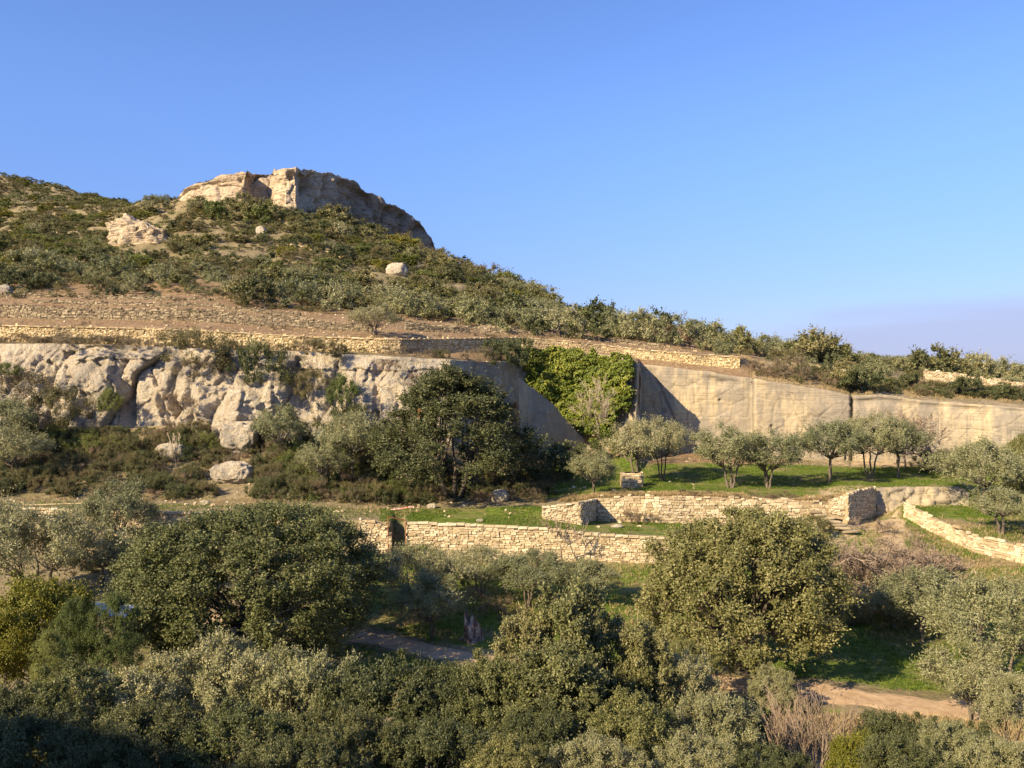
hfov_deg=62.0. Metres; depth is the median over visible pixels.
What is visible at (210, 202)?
green bush
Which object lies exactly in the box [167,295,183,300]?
brown bush
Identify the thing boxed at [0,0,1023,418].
sky
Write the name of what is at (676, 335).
pale bush
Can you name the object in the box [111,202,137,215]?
evergreen bush
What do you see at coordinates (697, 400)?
quarry face
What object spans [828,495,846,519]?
dry stone wall
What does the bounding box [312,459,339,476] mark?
heath bush
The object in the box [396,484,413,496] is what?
heath bush
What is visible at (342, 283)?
pale bush
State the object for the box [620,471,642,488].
stone pier
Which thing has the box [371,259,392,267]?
green bush
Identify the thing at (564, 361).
ivy
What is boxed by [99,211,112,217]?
green bush
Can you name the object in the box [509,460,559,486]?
bush
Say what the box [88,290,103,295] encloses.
brown bush
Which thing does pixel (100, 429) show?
heath bush
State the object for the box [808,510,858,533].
stone steps
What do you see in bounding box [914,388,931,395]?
crest bush
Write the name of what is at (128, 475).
heath bush
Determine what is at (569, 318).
pale bush
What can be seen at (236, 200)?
evergreen bush
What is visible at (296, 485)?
heath bush
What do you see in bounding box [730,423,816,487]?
olive tree
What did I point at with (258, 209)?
green bush
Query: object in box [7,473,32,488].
heath bush
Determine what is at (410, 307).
pale bush
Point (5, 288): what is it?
rock slab
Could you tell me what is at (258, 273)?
brown bush
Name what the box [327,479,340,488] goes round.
heath bush
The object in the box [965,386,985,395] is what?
crest bush
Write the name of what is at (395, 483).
heath bush
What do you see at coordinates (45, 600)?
mastic tree
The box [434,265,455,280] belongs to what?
evergreen bush
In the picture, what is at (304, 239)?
evergreen bush
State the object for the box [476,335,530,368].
cliff bush
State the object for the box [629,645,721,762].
tree
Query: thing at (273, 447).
heath bush
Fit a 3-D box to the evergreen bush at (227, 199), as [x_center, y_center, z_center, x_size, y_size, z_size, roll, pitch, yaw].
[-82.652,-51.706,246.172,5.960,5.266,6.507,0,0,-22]
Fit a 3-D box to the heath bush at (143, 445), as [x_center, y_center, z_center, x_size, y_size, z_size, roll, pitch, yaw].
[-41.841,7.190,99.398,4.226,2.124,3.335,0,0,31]
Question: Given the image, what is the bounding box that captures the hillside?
[0,170,1023,408]
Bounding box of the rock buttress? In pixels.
[519,378,583,455]
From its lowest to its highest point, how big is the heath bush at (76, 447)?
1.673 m
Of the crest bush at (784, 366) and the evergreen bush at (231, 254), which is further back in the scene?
the evergreen bush at (231, 254)
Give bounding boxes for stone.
[427,503,435,508]
[611,524,622,527]
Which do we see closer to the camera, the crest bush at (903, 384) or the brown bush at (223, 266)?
the crest bush at (903, 384)
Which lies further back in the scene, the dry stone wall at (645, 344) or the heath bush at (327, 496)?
the dry stone wall at (645, 344)
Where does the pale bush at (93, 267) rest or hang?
on the hillside
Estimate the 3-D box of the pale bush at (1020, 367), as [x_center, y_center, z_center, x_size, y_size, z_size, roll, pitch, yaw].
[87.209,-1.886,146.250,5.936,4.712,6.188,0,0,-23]
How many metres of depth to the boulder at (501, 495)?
89.52 m
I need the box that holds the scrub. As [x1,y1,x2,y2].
[0,169,1022,381]
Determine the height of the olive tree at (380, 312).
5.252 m
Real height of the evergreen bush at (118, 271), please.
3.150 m
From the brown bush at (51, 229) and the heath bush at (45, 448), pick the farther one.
the brown bush at (51, 229)
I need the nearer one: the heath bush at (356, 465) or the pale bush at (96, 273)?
the heath bush at (356, 465)
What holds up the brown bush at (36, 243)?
on the hillside
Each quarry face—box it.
[536,353,639,448]
[639,365,1023,461]
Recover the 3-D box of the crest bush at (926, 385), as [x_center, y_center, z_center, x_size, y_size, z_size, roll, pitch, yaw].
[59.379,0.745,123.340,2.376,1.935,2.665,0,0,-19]
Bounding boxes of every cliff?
[0,343,534,446]
[177,167,434,248]
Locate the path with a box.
[204,614,1023,722]
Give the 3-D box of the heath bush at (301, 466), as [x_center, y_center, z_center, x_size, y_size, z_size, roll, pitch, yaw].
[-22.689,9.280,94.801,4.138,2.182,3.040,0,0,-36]
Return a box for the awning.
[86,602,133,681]
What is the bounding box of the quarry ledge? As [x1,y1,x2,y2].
[876,486,968,515]
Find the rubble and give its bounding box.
[6,293,696,526]
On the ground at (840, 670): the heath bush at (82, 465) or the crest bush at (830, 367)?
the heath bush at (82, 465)
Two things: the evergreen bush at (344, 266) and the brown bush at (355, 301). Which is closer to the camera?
the brown bush at (355, 301)
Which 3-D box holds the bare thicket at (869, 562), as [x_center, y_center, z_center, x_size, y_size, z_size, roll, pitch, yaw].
[27.351,14.712,65.794,11.456,5.921,9.248,0,0,30]
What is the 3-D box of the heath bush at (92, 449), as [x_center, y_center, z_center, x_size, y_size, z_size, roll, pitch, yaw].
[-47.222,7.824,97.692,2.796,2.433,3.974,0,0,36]
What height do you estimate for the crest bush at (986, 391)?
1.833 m
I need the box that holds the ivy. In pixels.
[515,345,636,441]
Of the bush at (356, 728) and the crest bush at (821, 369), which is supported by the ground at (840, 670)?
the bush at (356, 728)
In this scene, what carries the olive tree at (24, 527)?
on the ground at (840, 670)
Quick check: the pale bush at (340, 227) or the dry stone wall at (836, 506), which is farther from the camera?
the pale bush at (340, 227)
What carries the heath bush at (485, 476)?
on the ground at (840, 670)
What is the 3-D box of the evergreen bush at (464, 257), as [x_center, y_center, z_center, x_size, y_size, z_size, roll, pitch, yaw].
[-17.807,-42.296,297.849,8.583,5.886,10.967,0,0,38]
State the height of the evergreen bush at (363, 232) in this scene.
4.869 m
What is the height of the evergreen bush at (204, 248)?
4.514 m
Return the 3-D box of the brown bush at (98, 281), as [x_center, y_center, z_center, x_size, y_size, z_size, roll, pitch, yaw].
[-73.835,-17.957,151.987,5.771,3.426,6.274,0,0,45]
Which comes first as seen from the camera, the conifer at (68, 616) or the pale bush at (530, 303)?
the conifer at (68, 616)
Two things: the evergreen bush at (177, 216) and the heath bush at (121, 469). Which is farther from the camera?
the evergreen bush at (177, 216)
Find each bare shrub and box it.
[679,637,729,697]
[747,680,864,767]
[761,682,809,756]
[793,701,866,765]
[850,517,898,537]
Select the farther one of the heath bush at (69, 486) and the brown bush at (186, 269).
the brown bush at (186, 269)
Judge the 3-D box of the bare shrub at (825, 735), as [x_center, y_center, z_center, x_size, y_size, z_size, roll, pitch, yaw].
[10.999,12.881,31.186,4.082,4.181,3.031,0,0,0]
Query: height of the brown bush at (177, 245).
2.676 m
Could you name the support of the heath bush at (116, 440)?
on the ground at (840, 670)
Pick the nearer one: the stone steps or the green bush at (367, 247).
the stone steps
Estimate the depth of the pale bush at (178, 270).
165.53 m
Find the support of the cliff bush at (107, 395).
on the cliff at (141, 378)
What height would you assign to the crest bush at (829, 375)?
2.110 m
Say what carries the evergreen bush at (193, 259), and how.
on the hillside
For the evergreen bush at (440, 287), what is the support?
on the hillside
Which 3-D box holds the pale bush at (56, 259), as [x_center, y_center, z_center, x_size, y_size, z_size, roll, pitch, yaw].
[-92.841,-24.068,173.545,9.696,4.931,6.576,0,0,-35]
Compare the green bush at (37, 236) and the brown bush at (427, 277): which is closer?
the brown bush at (427, 277)
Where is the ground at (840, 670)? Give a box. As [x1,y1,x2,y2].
[0,426,1023,767]
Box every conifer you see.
[26,627,73,689]
[46,595,95,678]
[78,584,148,683]
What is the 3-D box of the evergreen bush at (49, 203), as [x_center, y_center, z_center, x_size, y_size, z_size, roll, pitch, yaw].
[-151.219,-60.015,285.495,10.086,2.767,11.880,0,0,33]
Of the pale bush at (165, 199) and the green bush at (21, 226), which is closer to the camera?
the green bush at (21, 226)
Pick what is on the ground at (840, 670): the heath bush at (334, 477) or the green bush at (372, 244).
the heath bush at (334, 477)
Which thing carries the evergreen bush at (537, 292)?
on the hillside
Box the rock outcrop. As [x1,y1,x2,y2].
[105,213,170,246]
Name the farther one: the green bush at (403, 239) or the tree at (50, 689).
the green bush at (403, 239)
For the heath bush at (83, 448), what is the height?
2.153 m
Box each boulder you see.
[156,443,186,461]
[219,421,258,453]
[256,226,266,235]
[277,430,303,446]
[491,489,508,501]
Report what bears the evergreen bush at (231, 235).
on the hillside
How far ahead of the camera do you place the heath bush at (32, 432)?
100.64 m
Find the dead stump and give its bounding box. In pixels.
[459,608,484,644]
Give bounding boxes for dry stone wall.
[0,292,210,300]
[0,304,329,322]
[0,307,372,332]
[0,323,739,368]
[0,507,295,547]
[30,298,300,315]
[286,243,365,260]
[359,518,391,555]
[404,322,469,333]
[406,521,705,562]
[408,320,559,336]
[480,324,659,347]
[542,498,597,524]
[597,494,827,522]
[780,359,843,372]
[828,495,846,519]
[843,486,876,524]
[903,502,1023,563]
[923,369,1023,388]
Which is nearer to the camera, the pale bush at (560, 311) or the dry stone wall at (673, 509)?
the dry stone wall at (673, 509)
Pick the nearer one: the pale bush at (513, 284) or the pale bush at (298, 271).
the pale bush at (298, 271)
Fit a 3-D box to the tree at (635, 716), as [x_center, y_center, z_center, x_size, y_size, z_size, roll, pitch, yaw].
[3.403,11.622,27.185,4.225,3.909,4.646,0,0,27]
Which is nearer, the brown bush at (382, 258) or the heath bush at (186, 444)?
the heath bush at (186, 444)
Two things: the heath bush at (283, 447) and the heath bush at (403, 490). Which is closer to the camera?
the heath bush at (403, 490)
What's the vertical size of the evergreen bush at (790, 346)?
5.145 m
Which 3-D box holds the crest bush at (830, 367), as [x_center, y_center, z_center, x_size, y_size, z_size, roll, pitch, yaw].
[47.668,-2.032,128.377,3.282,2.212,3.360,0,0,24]
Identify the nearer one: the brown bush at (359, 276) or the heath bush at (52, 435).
the heath bush at (52, 435)
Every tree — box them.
[0,392,43,445]
[0,419,58,468]
[0,484,49,570]
[0,492,139,586]
[0,561,107,686]
[0,599,46,695]
[0,680,64,765]
[3,654,136,766]
[32,532,141,587]
[54,647,206,753]
[57,492,117,538]
[74,470,165,547]
[95,492,398,680]
[145,621,306,767]
[242,638,360,745]
[249,398,312,454]
[294,436,355,480]
[303,646,463,767]
[305,405,387,480]
[344,301,405,335]
[353,357,552,498]
[376,535,477,616]
[387,568,473,639]
[389,656,517,767]
[440,542,521,597]
[448,648,573,766]
[465,545,587,607]
[481,601,568,702]
[482,694,585,767]
[497,637,618,766]
[525,564,632,745]
[526,555,624,590]
[539,515,588,563]
[559,608,670,708]
[559,684,683,767]
[562,444,621,492]
[566,374,617,460]
[599,412,669,471]
[606,613,689,755]
[622,498,870,676]
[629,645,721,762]
[630,412,702,481]
[664,686,765,766]
[688,416,777,487]
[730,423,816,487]
[779,413,878,482]
[820,723,875,767]
[824,409,911,478]
[849,561,977,643]
[852,582,927,628]
[853,704,950,762]
[864,407,938,467]
[864,415,941,477]
[901,415,950,472]
[902,556,1023,675]
[905,624,1023,720]
[906,714,1000,767]
[908,717,997,767]
[918,428,1023,514]
[958,482,1023,533]
[967,669,1023,755]
[1001,431,1023,501]
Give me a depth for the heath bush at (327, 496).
89.22 m
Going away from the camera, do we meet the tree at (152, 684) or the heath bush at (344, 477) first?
the tree at (152, 684)
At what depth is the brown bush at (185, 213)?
241.39 m
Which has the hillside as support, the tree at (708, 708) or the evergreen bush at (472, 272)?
the evergreen bush at (472, 272)
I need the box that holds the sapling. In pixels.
[167,433,179,468]
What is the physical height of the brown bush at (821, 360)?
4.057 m
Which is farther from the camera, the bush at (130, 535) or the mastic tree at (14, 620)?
the bush at (130, 535)
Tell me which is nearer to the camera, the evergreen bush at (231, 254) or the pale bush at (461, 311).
the pale bush at (461, 311)
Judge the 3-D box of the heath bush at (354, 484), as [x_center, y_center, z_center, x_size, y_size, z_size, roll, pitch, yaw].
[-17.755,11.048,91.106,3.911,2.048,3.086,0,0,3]
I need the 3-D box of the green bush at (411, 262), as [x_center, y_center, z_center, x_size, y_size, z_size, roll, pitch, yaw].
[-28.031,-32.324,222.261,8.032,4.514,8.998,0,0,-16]
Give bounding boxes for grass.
[0,257,1023,750]
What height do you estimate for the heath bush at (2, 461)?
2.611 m
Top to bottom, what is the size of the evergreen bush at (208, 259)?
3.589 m
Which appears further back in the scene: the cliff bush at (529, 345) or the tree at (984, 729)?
the cliff bush at (529, 345)
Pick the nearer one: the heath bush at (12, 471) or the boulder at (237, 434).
the heath bush at (12, 471)
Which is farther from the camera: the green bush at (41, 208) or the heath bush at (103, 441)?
the green bush at (41, 208)
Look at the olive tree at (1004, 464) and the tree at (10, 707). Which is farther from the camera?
the olive tree at (1004, 464)
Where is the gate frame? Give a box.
[388,516,408,548]
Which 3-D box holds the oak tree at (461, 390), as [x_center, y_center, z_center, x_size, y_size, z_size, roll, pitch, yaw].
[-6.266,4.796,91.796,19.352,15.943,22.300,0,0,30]
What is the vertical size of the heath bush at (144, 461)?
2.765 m
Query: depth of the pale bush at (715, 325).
149.13 m
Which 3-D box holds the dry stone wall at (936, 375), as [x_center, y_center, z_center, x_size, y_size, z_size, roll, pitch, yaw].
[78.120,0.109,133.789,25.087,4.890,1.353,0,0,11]
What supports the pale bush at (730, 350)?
on the hillside
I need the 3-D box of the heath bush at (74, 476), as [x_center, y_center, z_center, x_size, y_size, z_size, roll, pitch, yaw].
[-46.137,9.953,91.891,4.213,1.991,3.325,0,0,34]
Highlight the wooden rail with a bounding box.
[22,500,82,506]
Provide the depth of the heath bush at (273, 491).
89.03 m
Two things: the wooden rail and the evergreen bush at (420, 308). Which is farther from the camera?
the evergreen bush at (420, 308)
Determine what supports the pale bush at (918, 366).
on the hillside
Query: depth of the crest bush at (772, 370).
123.68 m
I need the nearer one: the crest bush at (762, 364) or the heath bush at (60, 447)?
the heath bush at (60, 447)
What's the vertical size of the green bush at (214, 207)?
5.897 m
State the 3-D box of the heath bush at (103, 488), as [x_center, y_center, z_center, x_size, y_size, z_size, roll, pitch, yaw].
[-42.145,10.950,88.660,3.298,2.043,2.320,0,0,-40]
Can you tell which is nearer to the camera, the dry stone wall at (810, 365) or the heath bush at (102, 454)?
the heath bush at (102, 454)
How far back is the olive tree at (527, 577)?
64.91 m
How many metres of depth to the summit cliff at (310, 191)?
276.72 m
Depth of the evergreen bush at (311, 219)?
246.13 m
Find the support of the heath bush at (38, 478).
on the ground at (840, 670)
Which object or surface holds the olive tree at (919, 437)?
on the ground at (840, 670)
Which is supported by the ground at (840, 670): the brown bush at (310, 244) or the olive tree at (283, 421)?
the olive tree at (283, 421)
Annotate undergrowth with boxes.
[0,330,834,506]
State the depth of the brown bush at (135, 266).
172.57 m
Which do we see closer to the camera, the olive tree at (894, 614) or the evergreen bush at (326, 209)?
the olive tree at (894, 614)
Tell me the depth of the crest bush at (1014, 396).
121.47 m
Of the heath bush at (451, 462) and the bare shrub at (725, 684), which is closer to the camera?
the bare shrub at (725, 684)
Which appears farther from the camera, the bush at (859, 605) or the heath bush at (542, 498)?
the heath bush at (542, 498)
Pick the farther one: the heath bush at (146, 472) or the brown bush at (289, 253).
the brown bush at (289, 253)
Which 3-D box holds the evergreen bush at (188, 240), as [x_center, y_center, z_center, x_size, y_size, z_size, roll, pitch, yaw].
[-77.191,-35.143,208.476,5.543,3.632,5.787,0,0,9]
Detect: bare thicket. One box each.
[827,534,939,597]
[849,532,962,628]
[875,531,976,609]
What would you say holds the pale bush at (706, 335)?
on the hillside
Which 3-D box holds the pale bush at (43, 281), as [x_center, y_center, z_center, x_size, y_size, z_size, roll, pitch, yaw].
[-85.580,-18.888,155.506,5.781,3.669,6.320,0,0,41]
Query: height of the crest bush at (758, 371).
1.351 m
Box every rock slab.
[0,284,12,293]
[199,500,209,504]
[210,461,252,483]
[386,263,407,275]
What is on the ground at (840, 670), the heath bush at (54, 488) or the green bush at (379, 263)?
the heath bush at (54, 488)
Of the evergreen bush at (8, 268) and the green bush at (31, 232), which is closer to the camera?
the evergreen bush at (8, 268)
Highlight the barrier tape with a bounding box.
[391,505,413,512]
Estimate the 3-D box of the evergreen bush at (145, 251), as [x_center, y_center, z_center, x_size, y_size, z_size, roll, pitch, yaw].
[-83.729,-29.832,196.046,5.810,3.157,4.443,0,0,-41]
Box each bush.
[0,182,28,189]
[0,202,13,207]
[0,217,12,224]
[0,232,27,242]
[0,234,14,242]
[0,248,65,274]
[0,257,18,264]
[0,265,16,280]
[0,265,33,290]
[0,268,22,284]
[0,357,61,407]
[0,361,24,374]
[0,457,17,468]
[0,461,19,476]
[0,466,19,476]
[0,468,20,476]
[0,477,13,494]
[0,698,127,767]
[1,192,26,199]
[2,178,24,185]
[3,472,28,484]
[6,224,21,230]
[6,231,27,243]
[6,243,61,265]
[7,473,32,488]
[8,262,54,281]
[10,464,42,488]
[11,198,32,205]
[11,213,32,223]
[12,425,43,436]
[13,179,29,186]
[15,209,38,218]
[15,223,33,231]
[16,251,56,264]
[16,258,33,268]
[17,426,43,439]
[18,238,40,247]
[19,458,44,466]
[20,451,48,462]
[23,221,41,231]
[23,230,40,238]
[23,240,48,250]
[23,271,64,288]
[23,379,96,431]
[24,462,44,474]
[25,271,60,289]
[25,438,59,456]
[25,474,56,491]
[26,219,44,225]
[28,195,40,200]
[29,463,58,482]
[30,233,45,241]
[32,265,66,275]
[33,225,65,235]
[34,198,48,205]
[36,205,60,211]
[36,214,60,222]
[37,420,79,446]
[38,236,55,242]
[38,254,78,271]
[39,718,181,767]
[40,199,79,208]
[41,210,61,218]
[41,480,73,495]
[42,465,65,479]
[43,218,69,228]
[43,421,69,437]
[43,474,76,493]
[44,243,71,252]
[44,485,78,497]
[45,235,66,242]
[46,270,77,280]
[48,246,91,262]
[48,457,72,473]
[49,219,72,229]
[49,454,74,465]
[51,247,92,261]
[51,286,71,291]
[52,208,66,211]
[52,240,73,247]
[52,332,123,348]
[53,194,67,200]
[53,275,69,284]
[53,463,74,474]
[55,220,71,230]
[55,259,84,277]
[55,438,81,453]
[55,484,79,494]
[56,463,81,478]
[58,429,83,446]
[61,441,83,451]
[61,447,85,457]
[62,210,77,217]
[62,433,105,451]
[63,238,92,246]
[63,277,83,283]
[65,205,81,209]
[65,216,81,222]
[67,451,92,468]
[67,549,116,577]
[68,220,87,227]
[68,423,90,439]
[68,469,97,480]
[69,212,84,219]
[69,234,86,239]
[70,439,90,453]
[71,425,101,439]
[73,475,97,486]
[74,441,102,456]
[76,239,103,249]
[76,456,97,468]
[77,241,99,251]
[78,274,114,286]
[78,467,102,481]
[79,229,95,235]
[80,205,98,208]
[80,272,113,290]
[81,426,110,441]
[81,442,110,461]
[82,216,95,222]
[82,263,112,273]
[84,270,103,278]
[86,433,128,448]
[87,460,116,473]
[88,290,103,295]
[89,251,137,277]
[89,691,227,767]
[90,436,123,448]
[90,480,118,496]
[91,246,117,255]
[93,383,124,411]
[93,445,115,462]
[95,230,108,240]
[95,450,119,460]
[96,263,122,273]
[96,457,123,472]
[97,424,118,434]
[98,471,125,483]
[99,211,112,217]
[101,238,116,243]
[101,441,129,461]
[101,450,122,463]
[102,249,129,263]
[102,434,127,447]
[103,244,118,254]
[103,284,127,295]
[107,424,135,435]
[109,197,129,202]
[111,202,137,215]
[111,437,150,455]
[111,452,137,468]
[114,272,149,292]
[114,337,166,350]
[115,428,154,453]
[116,248,140,254]
[116,456,145,471]
[117,520,153,540]
[120,267,152,280]
[121,450,148,468]
[122,263,149,273]
[122,271,142,284]
[123,464,146,475]
[125,254,152,266]
[125,472,147,482]
[128,455,155,472]
[131,524,174,541]
[132,210,153,217]
[132,255,156,267]
[134,473,158,488]
[135,468,159,476]
[136,447,159,464]
[136,474,161,492]
[137,199,160,212]
[137,248,161,257]
[140,439,166,450]
[140,488,162,499]
[141,268,161,280]
[142,191,174,207]
[144,262,178,283]
[145,432,171,451]
[148,463,170,470]
[149,252,168,259]
[149,470,174,479]
[151,447,180,464]
[153,260,191,277]
[154,321,240,371]
[154,388,195,412]
[154,424,177,437]
[155,474,172,487]
[156,272,190,288]
[158,194,177,201]
[158,433,188,444]
[162,268,182,277]
[162,440,194,450]
[163,484,192,497]
[164,236,183,246]
[164,417,182,435]
[165,218,188,230]
[165,693,331,767]
[166,427,188,440]
[167,232,180,240]
[167,234,185,243]
[167,240,200,251]
[167,242,193,250]
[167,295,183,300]
[167,423,191,438]
[169,352,231,378]
[172,424,202,443]
[172,463,202,481]
[173,213,188,219]
[173,217,205,231]
[173,416,213,434]
[174,483,201,496]
[175,234,196,244]
[175,443,211,460]
[175,471,199,483]
[176,242,220,257]
[176,460,202,475]
[179,221,200,231]
[179,256,205,270]
[179,276,203,285]
[179,281,199,287]
[182,284,198,291]
[183,210,196,217]
[183,255,202,267]
[184,478,207,491]
[185,193,208,206]
[185,232,209,245]
[185,253,222,265]
[185,261,229,279]
[186,199,204,212]
[187,434,209,450]
[188,260,213,273]
[188,479,220,495]
[189,248,210,257]
[191,201,208,210]
[192,233,219,247]
[192,286,219,294]
[192,431,217,448]
[193,445,225,462]
[200,265,227,278]
[202,199,225,214]
[202,203,228,220]
[202,256,228,264]
[203,270,237,287]
[207,343,259,371]
[209,261,234,269]
[212,455,235,464]
[213,256,235,267]
[213,435,223,450]
[215,196,236,210]
[219,278,242,292]
[220,209,241,219]
[221,273,260,298]
[222,256,240,265]
[223,229,249,241]
[224,252,242,263]
[228,190,256,208]
[228,270,278,305]
[229,262,260,274]
[231,449,256,461]
[232,266,250,274]
[234,266,254,275]
[234,291,269,305]
[234,723,371,767]
[238,332,303,388]
[239,196,272,217]
[240,254,257,266]
[241,204,275,222]
[243,476,276,497]
[245,476,279,498]
[246,474,277,488]
[247,268,273,276]
[249,251,284,267]
[249,255,273,268]
[250,464,277,481]
[251,261,290,293]
[252,197,285,221]
[256,277,286,290]
[257,467,278,483]
[258,427,281,442]
[261,463,287,471]
[262,451,287,461]
[263,260,286,269]
[264,470,296,489]
[264,486,289,498]
[265,439,294,458]
[265,440,293,457]
[267,221,289,231]
[267,303,287,308]
[269,476,292,493]
[270,324,287,329]
[272,274,326,306]
[272,486,296,501]
[273,245,295,255]
[274,434,305,451]
[274,447,300,463]
[274,470,299,489]
[275,461,288,472]
[276,286,296,296]
[277,247,322,260]
[277,257,293,264]
[277,451,300,467]
[280,206,309,220]
[280,265,319,277]
[282,220,311,231]
[282,267,321,295]
[282,465,310,482]
[284,694,422,767]
[285,335,349,359]
[285,473,315,497]
[287,213,304,221]
[287,231,313,239]
[287,234,311,246]
[287,267,307,280]
[287,463,311,477]
[292,364,330,399]
[293,284,320,304]
[294,442,318,455]
[295,463,319,474]
[295,472,317,478]
[298,418,327,441]
[300,480,324,494]
[302,241,320,248]
[302,278,337,305]
[303,304,322,311]
[305,227,329,235]
[305,271,354,287]
[306,233,325,242]
[306,438,328,448]
[306,473,326,490]
[306,474,329,493]
[307,280,356,312]
[308,216,331,227]
[308,261,325,268]
[310,213,318,220]
[310,256,341,270]
[311,225,326,234]
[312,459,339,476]
[313,218,336,233]
[313,264,335,273]
[314,202,355,221]
[316,240,336,251]
[317,400,368,429]
[318,240,337,250]
[319,212,339,222]
[319,475,344,488]
[321,226,343,238]
[321,487,341,498]
[322,257,346,269]
[322,368,363,403]
[323,279,367,293]
[323,285,365,306]
[324,277,355,293]
[327,244,359,260]
[327,465,358,479]
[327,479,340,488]
[328,219,353,237]
[329,206,359,224]
[329,284,363,305]
[332,248,356,258]
[333,484,365,501]
[334,234,351,241]
[334,480,360,492]
[336,484,367,504]
[336,492,354,502]
[338,472,362,484]
[339,258,359,268]
[340,267,361,281]
[341,462,363,472]
[343,234,360,240]
[344,284,363,295]
[344,298,366,307]
[345,275,370,286]
[347,239,362,245]
[347,265,383,286]
[347,276,364,286]
[348,295,378,310]
[350,225,365,235]
[351,452,377,472]
[352,492,373,502]
[353,244,375,255]
[354,217,372,230]
[354,460,366,473]
[354,469,378,482]
[356,458,381,475]
[357,222,385,238]
[358,226,374,238]
[358,476,378,490]
[359,243,374,246]
[360,278,415,300]
[360,482,382,496]
[362,236,379,241]
[363,278,384,286]
[364,481,391,500]
[367,228,385,238]
[367,243,391,255]
[369,222,389,234]
[369,708,501,767]
[371,254,399,262]
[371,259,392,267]
[371,288,412,303]
[371,488,396,505]
[375,286,415,312]
[376,358,401,372]
[377,485,400,502]
[380,239,400,251]
[380,246,402,257]
[380,277,415,290]
[380,479,399,486]
[380,483,400,498]
[382,462,403,478]
[385,541,415,564]
[386,234,420,251]
[388,287,440,316]
[390,230,411,238]
[393,252,420,267]
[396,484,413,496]
[398,489,415,498]
[400,481,428,501]
[402,244,427,256]
[403,245,422,255]
[403,299,428,314]
[403,371,430,386]
[404,541,446,570]
[408,285,427,294]
[409,268,442,287]
[409,272,431,284]
[410,291,446,319]
[411,479,436,491]
[414,487,437,499]
[416,275,458,298]
[420,480,449,496]
[423,252,457,268]
[425,292,442,301]
[426,308,448,320]
[429,245,446,251]
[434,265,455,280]
[436,249,454,257]
[436,293,449,301]
[436,479,460,491]
[437,268,465,279]
[437,476,459,489]
[441,297,465,306]
[442,563,477,587]
[443,457,459,465]
[444,300,474,319]
[444,464,461,475]
[451,290,483,303]
[451,297,497,325]
[453,255,474,264]
[453,728,552,767]
[454,259,471,266]
[454,272,477,277]
[456,346,499,361]
[459,295,499,325]
[462,261,486,275]
[462,288,484,298]
[464,270,479,278]
[470,280,500,294]
[473,262,513,274]
[473,276,485,283]
[473,490,495,502]
[473,591,520,619]
[475,284,501,301]
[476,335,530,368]
[478,472,496,485]
[480,274,502,286]
[480,287,529,314]
[482,307,516,324]
[483,484,510,499]
[484,309,518,324]
[484,476,512,488]
[486,473,510,487]
[489,470,522,485]
[493,332,536,359]
[496,270,517,279]
[496,276,515,286]
[496,301,537,333]
[500,279,526,290]
[500,288,524,295]
[503,472,524,485]
[504,486,518,500]
[505,271,526,283]
[507,284,528,292]
[509,295,542,318]
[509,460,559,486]
[513,302,554,322]
[516,438,575,485]
[519,277,538,289]
[519,280,551,295]
[521,290,539,299]
[522,297,550,313]
[525,317,553,334]
[525,490,547,502]
[530,285,563,303]
[534,296,561,306]
[540,460,575,480]
[541,301,587,338]
[545,304,561,314]
[545,724,654,767]
[547,439,589,476]
[559,313,586,326]
[565,303,614,339]
[568,439,604,460]
[574,295,632,327]
[590,431,633,454]
[598,317,636,334]
[600,305,635,330]
[601,323,628,336]
[610,304,658,342]
[617,316,679,331]
[620,507,642,522]
[632,510,661,524]
[633,306,677,336]
[633,324,657,338]
[635,334,653,340]
[650,310,703,348]
[650,324,705,342]
[652,724,736,767]
[665,328,673,342]
[667,634,722,689]
[675,318,719,341]
[693,317,735,345]
[694,334,712,344]
[700,336,725,350]
[708,694,779,758]
[713,340,734,354]
[717,333,739,348]
[722,323,764,354]
[732,739,816,767]
[735,348,752,356]
[743,343,764,353]
[743,347,768,355]
[746,362,764,371]
[746,661,808,715]
[747,359,758,368]
[747,359,765,368]
[752,335,785,342]
[753,332,783,349]
[755,369,767,375]
[761,367,781,375]
[762,339,784,355]
[762,369,779,377]
[764,348,815,377]
[766,347,807,360]
[773,718,818,754]
[774,337,812,358]
[783,334,826,355]
[785,374,803,382]
[788,323,838,359]
[792,363,813,375]
[796,510,835,533]
[798,356,818,363]
[804,327,852,361]
[804,376,821,381]
[815,366,829,372]
[816,345,853,361]
[818,363,836,375]
[820,352,844,366]
[821,375,840,385]
[822,372,839,384]
[827,357,860,383]
[832,358,857,367]
[835,343,859,363]
[836,366,887,392]
[840,385,851,391]
[841,588,875,621]
[843,593,911,632]
[848,352,877,364]
[850,354,874,366]
[851,363,870,371]
[854,726,967,767]
[856,380,874,391]
[859,355,888,373]
[868,353,882,361]
[869,363,893,376]
[874,382,888,391]
[876,377,900,388]
[880,357,903,370]
[885,385,902,394]
[891,355,910,369]
[896,371,919,385]
[897,382,911,389]
[898,372,918,384]
[902,342,959,373]
[908,448,935,468]
[909,367,928,375]
[913,387,929,394]
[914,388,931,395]
[915,383,931,394]
[916,363,934,370]
[917,444,953,472]
[918,377,939,389]
[923,343,973,373]
[932,388,952,398]
[939,455,983,474]
[948,374,983,394]
[953,729,1023,767]
[954,348,1004,375]
[955,365,980,377]
[961,390,976,397]
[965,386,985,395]
[967,392,982,397]
[970,359,987,372]
[973,359,997,374]
[977,354,1019,380]
[977,385,994,390]
[977,388,999,399]
[995,360,1023,374]
[995,386,1016,400]
[997,373,1023,381]
[997,384,1023,397]
[999,360,1023,382]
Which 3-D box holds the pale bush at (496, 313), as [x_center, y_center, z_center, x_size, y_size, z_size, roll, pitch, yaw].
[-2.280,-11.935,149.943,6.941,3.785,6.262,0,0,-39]
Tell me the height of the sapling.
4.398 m
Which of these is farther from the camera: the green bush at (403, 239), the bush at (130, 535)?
the green bush at (403, 239)
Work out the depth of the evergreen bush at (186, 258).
179.50 m

